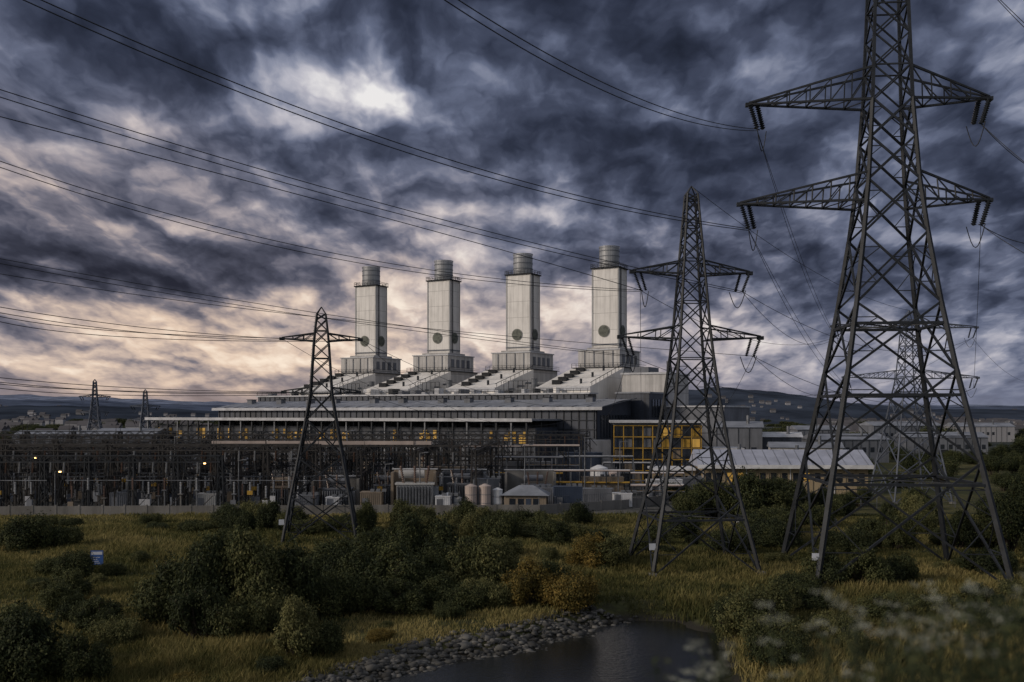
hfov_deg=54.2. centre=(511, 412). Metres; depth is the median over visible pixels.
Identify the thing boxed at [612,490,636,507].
equipment container
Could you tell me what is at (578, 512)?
shrub
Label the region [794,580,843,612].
shrub
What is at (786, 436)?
industrial building
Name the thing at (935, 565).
shrub
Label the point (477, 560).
shrub
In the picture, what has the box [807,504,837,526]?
shrub
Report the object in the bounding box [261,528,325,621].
shrub
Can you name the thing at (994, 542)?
shrub
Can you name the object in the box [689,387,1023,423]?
hills
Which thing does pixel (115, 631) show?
shrub
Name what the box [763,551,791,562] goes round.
shrub
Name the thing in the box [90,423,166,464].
industrial building
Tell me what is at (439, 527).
shrub
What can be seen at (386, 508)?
perimeter wall
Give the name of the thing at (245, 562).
shrub
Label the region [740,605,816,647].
shrub
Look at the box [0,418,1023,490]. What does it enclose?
distant trees
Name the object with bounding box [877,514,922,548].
shrub
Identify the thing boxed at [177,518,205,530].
shrub
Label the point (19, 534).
shrub
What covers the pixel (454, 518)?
shrub
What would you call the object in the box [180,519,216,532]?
shrub
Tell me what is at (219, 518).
shrub
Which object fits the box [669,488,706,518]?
shrub
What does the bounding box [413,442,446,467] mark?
substation gantry
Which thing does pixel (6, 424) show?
distant town
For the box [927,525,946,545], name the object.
shrub
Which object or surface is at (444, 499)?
equipment container
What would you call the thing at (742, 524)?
shrub
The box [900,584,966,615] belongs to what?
shrub
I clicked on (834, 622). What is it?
shrub
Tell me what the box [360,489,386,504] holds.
equipment container
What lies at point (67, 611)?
shrub
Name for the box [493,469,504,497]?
busbar bay
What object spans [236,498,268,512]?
shrub
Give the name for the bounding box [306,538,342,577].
shrub
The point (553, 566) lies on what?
shrub
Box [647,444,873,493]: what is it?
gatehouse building
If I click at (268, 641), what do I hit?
shrub
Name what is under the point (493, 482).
equipment container
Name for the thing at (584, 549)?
shrub
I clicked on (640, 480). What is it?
pipe rack
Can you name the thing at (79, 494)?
busbar bay
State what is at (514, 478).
blast wall
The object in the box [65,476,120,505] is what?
busbar bay
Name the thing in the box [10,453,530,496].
substation gantry
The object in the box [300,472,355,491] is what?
busbar bay
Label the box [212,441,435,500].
gantry
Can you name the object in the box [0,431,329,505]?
substation gantry
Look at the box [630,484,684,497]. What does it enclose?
pipe rack
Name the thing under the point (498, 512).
shrub
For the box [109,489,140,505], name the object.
equipment container
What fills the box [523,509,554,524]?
shrub
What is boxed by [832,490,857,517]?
shrub
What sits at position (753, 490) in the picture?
shrub
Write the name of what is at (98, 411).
electricity pylon
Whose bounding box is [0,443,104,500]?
substation gantry
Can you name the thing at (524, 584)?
shrub
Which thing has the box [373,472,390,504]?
power transformer
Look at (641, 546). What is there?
shrub
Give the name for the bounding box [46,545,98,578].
shrub
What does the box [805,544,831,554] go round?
shrub
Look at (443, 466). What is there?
equipment container
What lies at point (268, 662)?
shrub
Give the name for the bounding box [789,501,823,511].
shrub
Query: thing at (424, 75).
sky
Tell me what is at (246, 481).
busbar bay
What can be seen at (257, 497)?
busbar bay
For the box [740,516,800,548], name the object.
shrub
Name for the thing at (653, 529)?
shrub
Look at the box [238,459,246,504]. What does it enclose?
floodlight mast
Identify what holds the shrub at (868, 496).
on the ground at (618, 608)
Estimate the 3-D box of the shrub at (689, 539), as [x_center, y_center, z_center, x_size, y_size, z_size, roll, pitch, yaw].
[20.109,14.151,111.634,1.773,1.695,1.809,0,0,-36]
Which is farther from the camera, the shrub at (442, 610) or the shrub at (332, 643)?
the shrub at (442, 610)
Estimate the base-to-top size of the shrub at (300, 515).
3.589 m
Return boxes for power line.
[0,89,740,292]
[0,161,639,291]
[0,258,747,356]
[0,307,351,341]
[0,377,355,395]
[23,0,747,230]
[285,291,1022,425]
[444,0,756,130]
[630,133,980,403]
[981,0,1023,252]
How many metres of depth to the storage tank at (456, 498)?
151.00 m
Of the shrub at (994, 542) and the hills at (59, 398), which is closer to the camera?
the shrub at (994, 542)
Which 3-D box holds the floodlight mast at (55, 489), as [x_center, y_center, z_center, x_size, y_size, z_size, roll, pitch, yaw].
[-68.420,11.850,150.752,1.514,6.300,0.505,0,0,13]
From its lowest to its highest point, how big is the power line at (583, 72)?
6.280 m
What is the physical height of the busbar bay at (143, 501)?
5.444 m
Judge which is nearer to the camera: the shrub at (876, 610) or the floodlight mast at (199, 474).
the shrub at (876, 610)
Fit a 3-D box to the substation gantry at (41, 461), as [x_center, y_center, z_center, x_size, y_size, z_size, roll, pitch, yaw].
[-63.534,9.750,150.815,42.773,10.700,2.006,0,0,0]
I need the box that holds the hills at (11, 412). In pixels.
[0,405,217,421]
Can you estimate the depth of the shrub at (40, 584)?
82.52 m
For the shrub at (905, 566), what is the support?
on the ground at (618, 608)
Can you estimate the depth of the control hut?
151.81 m
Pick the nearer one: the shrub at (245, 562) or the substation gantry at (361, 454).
the shrub at (245, 562)
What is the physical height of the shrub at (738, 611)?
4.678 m
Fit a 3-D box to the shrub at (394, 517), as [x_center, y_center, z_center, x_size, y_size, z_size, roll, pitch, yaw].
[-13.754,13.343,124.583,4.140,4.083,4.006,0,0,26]
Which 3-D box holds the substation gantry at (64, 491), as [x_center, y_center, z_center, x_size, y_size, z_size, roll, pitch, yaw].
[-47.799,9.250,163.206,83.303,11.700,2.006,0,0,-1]
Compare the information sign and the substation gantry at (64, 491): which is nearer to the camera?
the information sign
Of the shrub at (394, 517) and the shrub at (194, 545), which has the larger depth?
the shrub at (394, 517)
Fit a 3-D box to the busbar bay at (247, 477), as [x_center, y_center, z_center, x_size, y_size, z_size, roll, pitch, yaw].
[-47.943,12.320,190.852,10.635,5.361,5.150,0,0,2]
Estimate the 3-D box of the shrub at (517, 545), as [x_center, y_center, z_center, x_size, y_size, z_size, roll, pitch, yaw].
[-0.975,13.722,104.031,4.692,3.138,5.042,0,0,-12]
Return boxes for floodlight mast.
[54,471,62,505]
[199,463,206,492]
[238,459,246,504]
[385,463,393,504]
[419,452,427,482]
[524,444,532,484]
[584,437,592,486]
[692,453,699,488]
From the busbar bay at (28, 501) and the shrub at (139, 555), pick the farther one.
the busbar bay at (28, 501)
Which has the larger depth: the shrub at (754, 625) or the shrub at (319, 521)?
the shrub at (319, 521)
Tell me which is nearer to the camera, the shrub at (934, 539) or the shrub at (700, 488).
the shrub at (934, 539)
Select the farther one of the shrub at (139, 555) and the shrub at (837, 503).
the shrub at (837, 503)
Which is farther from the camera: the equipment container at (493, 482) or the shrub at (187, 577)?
the equipment container at (493, 482)
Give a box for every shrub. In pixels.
[0,509,62,552]
[0,596,55,651]
[0,600,74,681]
[25,576,50,586]
[29,580,49,590]
[31,552,60,574]
[34,578,86,613]
[35,514,58,525]
[35,521,84,549]
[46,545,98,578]
[46,624,115,681]
[47,568,98,594]
[53,596,100,623]
[56,517,84,526]
[71,592,126,629]
[84,612,147,646]
[87,571,107,582]
[97,558,128,576]
[121,550,189,629]
[126,549,150,563]
[138,512,162,523]
[146,521,170,530]
[162,523,240,630]
[166,576,227,639]
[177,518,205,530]
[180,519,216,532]
[180,538,199,560]
[207,501,229,522]
[207,502,243,528]
[209,519,293,603]
[210,579,284,639]
[217,526,243,536]
[222,508,259,530]
[224,528,258,541]
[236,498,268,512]
[252,502,276,527]
[254,652,291,674]
[255,500,281,528]
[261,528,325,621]
[263,637,273,649]
[271,592,330,658]
[273,506,310,529]
[281,517,337,534]
[301,517,329,533]
[303,615,346,657]
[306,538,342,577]
[313,565,366,620]
[316,538,377,582]
[327,512,350,529]
[329,534,354,557]
[337,563,394,616]
[338,512,380,530]
[345,520,388,565]
[350,503,377,531]
[355,497,377,521]
[356,536,435,597]
[363,626,395,641]
[369,506,427,565]
[371,577,428,616]
[375,620,393,627]
[386,504,411,529]
[388,498,411,520]
[409,503,437,519]
[411,502,433,520]
[414,532,460,579]
[415,546,448,578]
[415,569,460,610]
[420,511,466,549]
[420,515,448,534]
[430,599,466,619]
[437,579,490,612]
[438,525,510,585]
[441,511,462,529]
[448,496,478,517]
[455,572,512,609]
[456,506,497,534]
[460,534,481,544]
[470,504,520,538]
[487,535,520,584]
[491,530,524,555]
[492,509,510,515]
[499,552,550,606]
[509,506,534,534]
[517,521,541,538]
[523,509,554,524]
[531,566,603,613]
[534,516,575,544]
[536,557,578,580]
[538,545,562,559]
[560,499,595,523]
[564,521,592,537]
[564,529,605,569]
[566,523,621,558]
[592,533,630,568]
[594,562,611,570]
[619,533,655,552]
[637,521,674,544]
[656,510,701,538]
[659,545,677,553]
[660,481,690,500]
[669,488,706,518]
[684,534,699,544]
[685,476,734,518]
[705,593,740,631]
[706,523,755,551]
[709,466,776,518]
[711,579,772,644]
[720,581,737,591]
[734,500,789,529]
[734,517,757,532]
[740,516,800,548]
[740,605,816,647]
[742,624,815,670]
[750,506,796,529]
[750,572,796,619]
[752,532,804,548]
[760,474,802,508]
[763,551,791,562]
[763,581,804,612]
[769,502,789,513]
[769,566,826,588]
[771,474,807,500]
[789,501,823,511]
[793,545,859,588]
[794,502,819,524]
[794,521,805,535]
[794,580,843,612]
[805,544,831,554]
[806,486,827,506]
[806,608,869,639]
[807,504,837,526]
[817,524,879,553]
[829,542,849,553]
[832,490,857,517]
[833,630,875,652]
[841,543,898,585]
[844,513,888,546]
[845,486,874,505]
[850,591,910,623]
[863,622,893,647]
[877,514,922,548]
[878,499,898,523]
[880,550,922,584]
[891,494,938,521]
[899,487,908,505]
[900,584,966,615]
[902,487,936,509]
[903,509,938,532]
[921,499,938,521]
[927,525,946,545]
[929,561,946,569]
[940,535,962,546]
[945,508,984,548]
[946,576,972,589]
[948,557,961,566]
[955,543,1019,576]
[960,582,1004,604]
[960,592,1023,630]
[972,485,1023,550]
[972,518,998,548]
[992,572,1023,598]
[1001,476,1023,545]
[1017,527,1023,555]
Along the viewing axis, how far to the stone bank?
65.56 m
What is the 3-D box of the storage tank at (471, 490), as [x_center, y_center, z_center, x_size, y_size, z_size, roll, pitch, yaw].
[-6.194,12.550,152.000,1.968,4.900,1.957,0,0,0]
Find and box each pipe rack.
[447,447,522,475]
[494,456,563,485]
[523,444,579,480]
[554,469,630,491]
[559,455,633,489]
[603,462,655,489]
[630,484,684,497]
[631,472,684,493]
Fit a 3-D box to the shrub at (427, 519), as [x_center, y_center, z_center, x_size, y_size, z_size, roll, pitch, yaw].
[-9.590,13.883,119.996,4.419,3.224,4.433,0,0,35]
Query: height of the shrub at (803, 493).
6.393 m
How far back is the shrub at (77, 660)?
54.37 m
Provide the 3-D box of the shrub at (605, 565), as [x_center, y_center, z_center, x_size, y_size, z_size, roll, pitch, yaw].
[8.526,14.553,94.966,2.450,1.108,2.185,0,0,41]
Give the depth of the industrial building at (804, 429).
421.78 m
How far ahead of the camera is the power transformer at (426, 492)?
151.50 m
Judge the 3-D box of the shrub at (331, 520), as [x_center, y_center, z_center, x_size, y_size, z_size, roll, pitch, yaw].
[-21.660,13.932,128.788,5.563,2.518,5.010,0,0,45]
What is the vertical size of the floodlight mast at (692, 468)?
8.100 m
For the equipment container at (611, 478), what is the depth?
170.00 m
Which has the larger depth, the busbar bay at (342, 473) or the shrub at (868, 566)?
the busbar bay at (342, 473)
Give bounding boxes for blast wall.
[311,475,360,504]
[391,468,437,504]
[441,469,486,492]
[504,469,555,491]
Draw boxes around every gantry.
[0,422,596,484]
[0,424,591,488]
[0,428,510,499]
[0,430,565,486]
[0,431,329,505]
[0,434,473,504]
[0,442,232,505]
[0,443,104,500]
[0,448,573,490]
[2,448,393,502]
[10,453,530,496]
[36,442,145,505]
[106,443,203,504]
[176,447,241,505]
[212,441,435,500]
[234,447,294,504]
[298,447,336,493]
[356,447,383,491]
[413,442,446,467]
[471,442,496,485]
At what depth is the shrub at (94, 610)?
67.75 m
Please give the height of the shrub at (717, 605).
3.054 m
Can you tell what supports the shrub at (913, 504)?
on the ground at (618, 608)
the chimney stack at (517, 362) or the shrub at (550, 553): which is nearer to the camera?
the shrub at (550, 553)
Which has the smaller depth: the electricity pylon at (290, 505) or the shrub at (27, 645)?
the shrub at (27, 645)
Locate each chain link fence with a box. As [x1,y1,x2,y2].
[538,488,661,503]
[613,486,690,497]
[762,495,954,509]
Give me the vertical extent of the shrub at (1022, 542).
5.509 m
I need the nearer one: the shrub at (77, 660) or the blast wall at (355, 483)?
the shrub at (77, 660)
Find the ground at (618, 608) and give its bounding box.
[0,424,1023,681]
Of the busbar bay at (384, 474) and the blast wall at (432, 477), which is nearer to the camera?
the blast wall at (432, 477)
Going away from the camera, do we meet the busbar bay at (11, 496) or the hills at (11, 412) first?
the busbar bay at (11, 496)
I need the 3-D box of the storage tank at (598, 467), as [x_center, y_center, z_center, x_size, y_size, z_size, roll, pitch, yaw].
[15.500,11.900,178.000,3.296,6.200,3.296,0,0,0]
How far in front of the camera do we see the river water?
64.04 m
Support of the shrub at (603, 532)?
on the ground at (618, 608)
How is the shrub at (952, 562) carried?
on the ground at (618, 608)
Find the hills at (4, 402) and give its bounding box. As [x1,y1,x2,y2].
[0,399,1023,410]
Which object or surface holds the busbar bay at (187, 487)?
on the ground at (618, 608)
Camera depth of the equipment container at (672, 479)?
175.41 m
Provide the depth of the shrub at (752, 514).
125.77 m
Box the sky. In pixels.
[0,0,1023,405]
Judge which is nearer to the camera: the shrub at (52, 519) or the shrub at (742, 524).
the shrub at (742, 524)
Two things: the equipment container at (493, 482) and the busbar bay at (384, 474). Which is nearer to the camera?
the equipment container at (493, 482)
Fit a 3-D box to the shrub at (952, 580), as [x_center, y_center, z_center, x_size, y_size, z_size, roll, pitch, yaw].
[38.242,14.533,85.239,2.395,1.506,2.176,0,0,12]
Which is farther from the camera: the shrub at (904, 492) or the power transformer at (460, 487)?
the power transformer at (460, 487)
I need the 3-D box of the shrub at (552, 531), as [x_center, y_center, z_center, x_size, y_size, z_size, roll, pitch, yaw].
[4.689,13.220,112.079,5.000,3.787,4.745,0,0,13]
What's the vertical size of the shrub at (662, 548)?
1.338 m
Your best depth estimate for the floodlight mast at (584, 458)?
164.92 m
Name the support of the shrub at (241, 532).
on the ground at (618, 608)
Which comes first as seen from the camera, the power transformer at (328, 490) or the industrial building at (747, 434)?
the power transformer at (328, 490)
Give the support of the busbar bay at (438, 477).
on the ground at (618, 608)
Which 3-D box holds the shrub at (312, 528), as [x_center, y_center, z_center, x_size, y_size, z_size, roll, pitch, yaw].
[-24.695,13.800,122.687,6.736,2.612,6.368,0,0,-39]
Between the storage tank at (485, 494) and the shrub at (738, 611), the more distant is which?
the storage tank at (485, 494)
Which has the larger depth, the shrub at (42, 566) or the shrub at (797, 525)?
the shrub at (797, 525)
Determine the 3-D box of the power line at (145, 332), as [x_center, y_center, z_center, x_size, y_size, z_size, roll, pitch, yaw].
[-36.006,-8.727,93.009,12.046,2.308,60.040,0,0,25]
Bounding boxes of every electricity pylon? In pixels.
[79,379,110,429]
[130,389,160,427]
[279,307,362,542]
[617,186,765,576]
[736,0,1013,585]
[829,310,979,503]
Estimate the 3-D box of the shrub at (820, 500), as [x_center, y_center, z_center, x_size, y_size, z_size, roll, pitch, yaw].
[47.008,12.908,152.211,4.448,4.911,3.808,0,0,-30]
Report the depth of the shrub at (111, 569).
91.33 m
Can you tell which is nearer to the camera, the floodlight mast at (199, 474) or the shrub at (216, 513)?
the shrub at (216, 513)
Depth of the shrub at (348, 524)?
126.83 m
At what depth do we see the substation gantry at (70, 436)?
196.61 m
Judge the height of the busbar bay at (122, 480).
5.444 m
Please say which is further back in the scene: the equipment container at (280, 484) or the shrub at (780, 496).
the equipment container at (280, 484)
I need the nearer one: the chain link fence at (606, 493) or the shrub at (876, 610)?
the shrub at (876, 610)
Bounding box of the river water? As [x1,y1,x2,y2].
[375,621,737,681]
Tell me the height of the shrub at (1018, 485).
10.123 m
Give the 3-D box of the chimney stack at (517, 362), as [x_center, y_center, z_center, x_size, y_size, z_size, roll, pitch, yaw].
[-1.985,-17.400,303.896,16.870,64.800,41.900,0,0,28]
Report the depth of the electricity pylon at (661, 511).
96.36 m
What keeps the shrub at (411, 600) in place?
on the ground at (618, 608)
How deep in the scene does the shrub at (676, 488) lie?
170.06 m
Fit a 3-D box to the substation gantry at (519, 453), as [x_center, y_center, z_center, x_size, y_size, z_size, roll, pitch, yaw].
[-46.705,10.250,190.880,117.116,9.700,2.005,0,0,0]
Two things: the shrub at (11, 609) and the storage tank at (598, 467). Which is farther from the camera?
the storage tank at (598, 467)
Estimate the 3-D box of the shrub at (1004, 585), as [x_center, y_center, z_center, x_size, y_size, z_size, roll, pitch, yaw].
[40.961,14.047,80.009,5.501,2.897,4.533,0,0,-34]
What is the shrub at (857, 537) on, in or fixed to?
on the ground at (618, 608)
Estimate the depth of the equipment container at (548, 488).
158.50 m
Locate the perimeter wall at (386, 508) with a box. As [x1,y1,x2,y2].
[0,495,668,515]
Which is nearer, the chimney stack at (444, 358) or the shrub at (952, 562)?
the shrub at (952, 562)
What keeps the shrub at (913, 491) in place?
on the ground at (618, 608)
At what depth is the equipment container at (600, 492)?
159.67 m
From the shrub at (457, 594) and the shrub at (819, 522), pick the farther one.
the shrub at (819, 522)
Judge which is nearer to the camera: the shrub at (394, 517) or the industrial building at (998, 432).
the shrub at (394, 517)
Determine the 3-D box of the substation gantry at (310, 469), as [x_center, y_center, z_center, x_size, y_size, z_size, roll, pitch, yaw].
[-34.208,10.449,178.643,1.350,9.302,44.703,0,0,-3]
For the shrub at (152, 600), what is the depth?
70.16 m
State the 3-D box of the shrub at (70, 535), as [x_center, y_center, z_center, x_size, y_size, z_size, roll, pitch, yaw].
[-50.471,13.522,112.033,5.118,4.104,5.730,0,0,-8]
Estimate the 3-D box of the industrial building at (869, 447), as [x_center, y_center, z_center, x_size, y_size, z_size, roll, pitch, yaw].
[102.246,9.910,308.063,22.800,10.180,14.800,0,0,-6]
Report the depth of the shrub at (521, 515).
124.61 m
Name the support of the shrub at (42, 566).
on the ground at (618, 608)
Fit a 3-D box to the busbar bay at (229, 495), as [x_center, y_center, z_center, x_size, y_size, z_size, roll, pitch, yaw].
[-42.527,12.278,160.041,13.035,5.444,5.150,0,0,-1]
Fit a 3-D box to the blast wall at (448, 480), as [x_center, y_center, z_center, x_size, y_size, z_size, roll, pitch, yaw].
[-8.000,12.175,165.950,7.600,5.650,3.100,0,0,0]
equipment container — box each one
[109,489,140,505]
[198,490,221,505]
[270,482,301,485]
[291,492,319,504]
[325,494,347,504]
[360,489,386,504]
[421,464,467,485]
[435,493,457,504]
[474,476,500,503]
[501,459,550,492]
[535,485,552,503]
[552,450,602,485]
[553,483,582,503]
[581,474,623,491]
[583,486,612,501]
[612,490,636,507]
[646,477,682,496]
[677,476,704,492]
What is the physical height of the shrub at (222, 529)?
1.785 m
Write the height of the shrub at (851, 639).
1.884 m
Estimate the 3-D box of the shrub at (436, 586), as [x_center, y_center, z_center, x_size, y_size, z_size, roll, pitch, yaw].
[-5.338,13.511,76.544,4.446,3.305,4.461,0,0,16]
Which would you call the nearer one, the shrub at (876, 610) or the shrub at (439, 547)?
the shrub at (876, 610)
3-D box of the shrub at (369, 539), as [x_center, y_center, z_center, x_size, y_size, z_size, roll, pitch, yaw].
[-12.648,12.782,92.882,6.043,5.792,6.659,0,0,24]
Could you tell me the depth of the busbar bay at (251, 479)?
170.60 m
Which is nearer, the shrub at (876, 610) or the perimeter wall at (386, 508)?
the shrub at (876, 610)
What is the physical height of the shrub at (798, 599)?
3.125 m
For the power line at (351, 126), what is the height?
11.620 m
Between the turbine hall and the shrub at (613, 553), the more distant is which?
the turbine hall
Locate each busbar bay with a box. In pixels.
[0,476,59,505]
[1,472,28,501]
[23,472,104,505]
[33,469,127,502]
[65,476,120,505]
[93,466,149,490]
[126,476,212,505]
[131,472,202,505]
[138,469,209,502]
[166,466,207,497]
[186,463,197,490]
[206,472,289,502]
[220,469,286,499]
[225,466,258,497]
[227,476,335,505]
[234,463,290,490]
[286,469,381,489]
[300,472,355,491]
[348,466,420,490]
[375,463,451,483]
[376,472,470,503]
[393,469,470,493]
[474,463,500,485]
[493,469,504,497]
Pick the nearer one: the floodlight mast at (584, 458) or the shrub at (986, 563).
the shrub at (986, 563)
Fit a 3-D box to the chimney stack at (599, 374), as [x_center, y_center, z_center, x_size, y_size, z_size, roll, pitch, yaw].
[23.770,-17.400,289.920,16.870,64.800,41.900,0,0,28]
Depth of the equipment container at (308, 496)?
150.50 m
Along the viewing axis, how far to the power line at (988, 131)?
90.62 m
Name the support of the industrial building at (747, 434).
on the ground at (618, 608)
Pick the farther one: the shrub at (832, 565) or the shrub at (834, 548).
the shrub at (834, 548)
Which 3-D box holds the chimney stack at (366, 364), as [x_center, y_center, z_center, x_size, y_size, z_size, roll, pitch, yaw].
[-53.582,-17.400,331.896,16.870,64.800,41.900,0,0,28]
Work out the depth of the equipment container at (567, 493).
153.00 m
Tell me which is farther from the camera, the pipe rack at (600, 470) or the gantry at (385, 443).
the pipe rack at (600, 470)
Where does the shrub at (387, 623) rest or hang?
on the ground at (618, 608)
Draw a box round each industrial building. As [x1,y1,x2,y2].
[12,425,96,458]
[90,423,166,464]
[715,415,763,448]
[762,426,802,449]
[767,436,844,449]
[790,425,849,435]
[802,429,888,462]
[859,421,940,440]
[894,431,987,457]
[944,420,1015,441]
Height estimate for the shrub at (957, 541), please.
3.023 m
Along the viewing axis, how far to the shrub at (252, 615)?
65.82 m
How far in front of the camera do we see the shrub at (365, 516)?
122.56 m
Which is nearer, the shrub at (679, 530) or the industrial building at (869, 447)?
the shrub at (679, 530)
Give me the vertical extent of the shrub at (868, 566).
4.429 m
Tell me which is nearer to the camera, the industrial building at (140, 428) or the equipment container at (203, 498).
the equipment container at (203, 498)
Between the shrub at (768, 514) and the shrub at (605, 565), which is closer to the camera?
the shrub at (605, 565)
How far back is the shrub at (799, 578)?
83.18 m
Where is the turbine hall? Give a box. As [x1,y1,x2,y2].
[145,361,750,475]
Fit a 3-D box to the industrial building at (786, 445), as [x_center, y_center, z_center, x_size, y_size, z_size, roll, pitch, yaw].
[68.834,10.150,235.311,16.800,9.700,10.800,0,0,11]
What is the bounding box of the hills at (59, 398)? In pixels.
[0,394,1006,406]
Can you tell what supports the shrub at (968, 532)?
on the ground at (618, 608)
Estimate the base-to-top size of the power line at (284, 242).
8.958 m
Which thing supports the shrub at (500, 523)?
on the ground at (618, 608)
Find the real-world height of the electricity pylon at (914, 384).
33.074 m
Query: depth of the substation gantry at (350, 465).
167.25 m
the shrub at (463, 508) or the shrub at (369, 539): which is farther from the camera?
the shrub at (463, 508)
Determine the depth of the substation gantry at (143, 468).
167.97 m
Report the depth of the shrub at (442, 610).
71.87 m
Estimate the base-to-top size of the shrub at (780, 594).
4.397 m
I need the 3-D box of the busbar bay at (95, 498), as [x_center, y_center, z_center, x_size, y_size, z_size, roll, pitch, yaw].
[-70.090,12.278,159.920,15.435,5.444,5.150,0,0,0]
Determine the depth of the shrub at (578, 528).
121.53 m
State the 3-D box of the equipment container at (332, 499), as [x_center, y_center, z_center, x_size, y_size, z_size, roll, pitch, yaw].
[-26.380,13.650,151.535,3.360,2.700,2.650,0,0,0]
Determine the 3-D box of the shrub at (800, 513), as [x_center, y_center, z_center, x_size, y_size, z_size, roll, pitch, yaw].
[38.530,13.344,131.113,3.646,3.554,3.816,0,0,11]
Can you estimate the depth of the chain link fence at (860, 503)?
155.36 m
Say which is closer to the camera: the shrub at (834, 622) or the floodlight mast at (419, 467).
the shrub at (834, 622)
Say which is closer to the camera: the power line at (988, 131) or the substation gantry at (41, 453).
the power line at (988, 131)
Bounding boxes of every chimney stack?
[289,266,405,395]
[363,260,479,394]
[446,253,559,393]
[536,245,641,403]
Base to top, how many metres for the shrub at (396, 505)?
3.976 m
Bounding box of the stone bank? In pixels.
[288,604,637,681]
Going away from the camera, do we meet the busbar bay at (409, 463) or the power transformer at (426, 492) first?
the power transformer at (426, 492)
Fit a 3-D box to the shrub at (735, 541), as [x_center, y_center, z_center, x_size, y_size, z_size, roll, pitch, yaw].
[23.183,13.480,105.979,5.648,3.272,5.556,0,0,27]
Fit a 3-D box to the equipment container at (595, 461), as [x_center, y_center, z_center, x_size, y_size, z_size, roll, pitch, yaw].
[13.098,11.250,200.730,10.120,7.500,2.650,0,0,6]
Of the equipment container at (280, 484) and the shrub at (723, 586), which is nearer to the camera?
the shrub at (723, 586)
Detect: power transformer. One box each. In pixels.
[270,473,302,504]
[321,475,355,504]
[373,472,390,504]
[395,465,438,504]
[446,470,473,504]
[521,471,552,486]
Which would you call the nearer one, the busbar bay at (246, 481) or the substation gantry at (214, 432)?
the busbar bay at (246, 481)
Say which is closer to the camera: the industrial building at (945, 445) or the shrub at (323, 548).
the shrub at (323, 548)
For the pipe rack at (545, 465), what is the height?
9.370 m
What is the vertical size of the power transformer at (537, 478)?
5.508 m
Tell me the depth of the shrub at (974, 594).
76.09 m
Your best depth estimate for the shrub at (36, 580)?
83.91 m
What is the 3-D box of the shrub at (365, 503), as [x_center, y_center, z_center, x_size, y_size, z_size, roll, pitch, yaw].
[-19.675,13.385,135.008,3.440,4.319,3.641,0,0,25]
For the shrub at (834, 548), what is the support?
on the ground at (618, 608)
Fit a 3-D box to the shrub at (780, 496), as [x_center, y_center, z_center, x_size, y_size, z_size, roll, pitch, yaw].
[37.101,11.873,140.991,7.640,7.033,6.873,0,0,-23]
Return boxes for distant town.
[0,394,1023,433]
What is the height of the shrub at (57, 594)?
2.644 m
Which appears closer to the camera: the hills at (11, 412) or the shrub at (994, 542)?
the shrub at (994, 542)
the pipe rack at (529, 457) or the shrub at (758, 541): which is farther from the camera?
the pipe rack at (529, 457)
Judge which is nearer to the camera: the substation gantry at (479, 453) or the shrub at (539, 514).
the shrub at (539, 514)
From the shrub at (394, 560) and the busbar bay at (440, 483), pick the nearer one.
the shrub at (394, 560)
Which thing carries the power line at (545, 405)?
attached to the electricity pylon at (290, 505)
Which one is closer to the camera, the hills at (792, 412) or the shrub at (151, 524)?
the shrub at (151, 524)
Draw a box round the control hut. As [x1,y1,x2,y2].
[502,485,550,504]
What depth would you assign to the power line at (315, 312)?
84.41 m
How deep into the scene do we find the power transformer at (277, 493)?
156.83 m
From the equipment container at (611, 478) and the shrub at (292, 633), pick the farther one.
the equipment container at (611, 478)
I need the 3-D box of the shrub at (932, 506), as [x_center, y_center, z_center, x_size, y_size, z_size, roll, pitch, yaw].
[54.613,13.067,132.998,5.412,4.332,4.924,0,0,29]
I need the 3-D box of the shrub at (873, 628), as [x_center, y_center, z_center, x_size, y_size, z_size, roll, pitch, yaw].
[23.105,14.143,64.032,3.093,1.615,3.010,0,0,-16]
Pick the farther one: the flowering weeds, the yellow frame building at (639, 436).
the yellow frame building at (639, 436)
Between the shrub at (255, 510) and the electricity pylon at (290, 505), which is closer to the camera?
the electricity pylon at (290, 505)
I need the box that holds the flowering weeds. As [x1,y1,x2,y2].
[641,571,1023,681]
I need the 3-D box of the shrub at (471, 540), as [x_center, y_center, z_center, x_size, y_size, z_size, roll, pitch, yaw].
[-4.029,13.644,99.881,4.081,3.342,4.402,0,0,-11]
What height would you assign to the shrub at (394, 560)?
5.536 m
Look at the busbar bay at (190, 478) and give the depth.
177.07 m
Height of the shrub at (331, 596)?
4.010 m
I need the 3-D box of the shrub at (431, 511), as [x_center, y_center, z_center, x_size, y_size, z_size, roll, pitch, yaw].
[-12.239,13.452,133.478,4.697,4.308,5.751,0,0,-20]
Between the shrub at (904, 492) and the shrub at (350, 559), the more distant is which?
the shrub at (904, 492)
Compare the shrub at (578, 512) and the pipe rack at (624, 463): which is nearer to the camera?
the shrub at (578, 512)
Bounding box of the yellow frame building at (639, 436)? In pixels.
[587,420,744,482]
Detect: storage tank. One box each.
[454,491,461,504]
[465,479,477,504]
[479,479,491,504]
[492,483,502,504]
[590,462,608,475]
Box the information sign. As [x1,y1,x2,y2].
[90,550,102,564]
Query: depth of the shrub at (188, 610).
65.34 m
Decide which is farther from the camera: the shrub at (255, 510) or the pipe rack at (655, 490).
the pipe rack at (655, 490)
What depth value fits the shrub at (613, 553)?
94.82 m
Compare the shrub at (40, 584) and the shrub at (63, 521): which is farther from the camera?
the shrub at (63, 521)

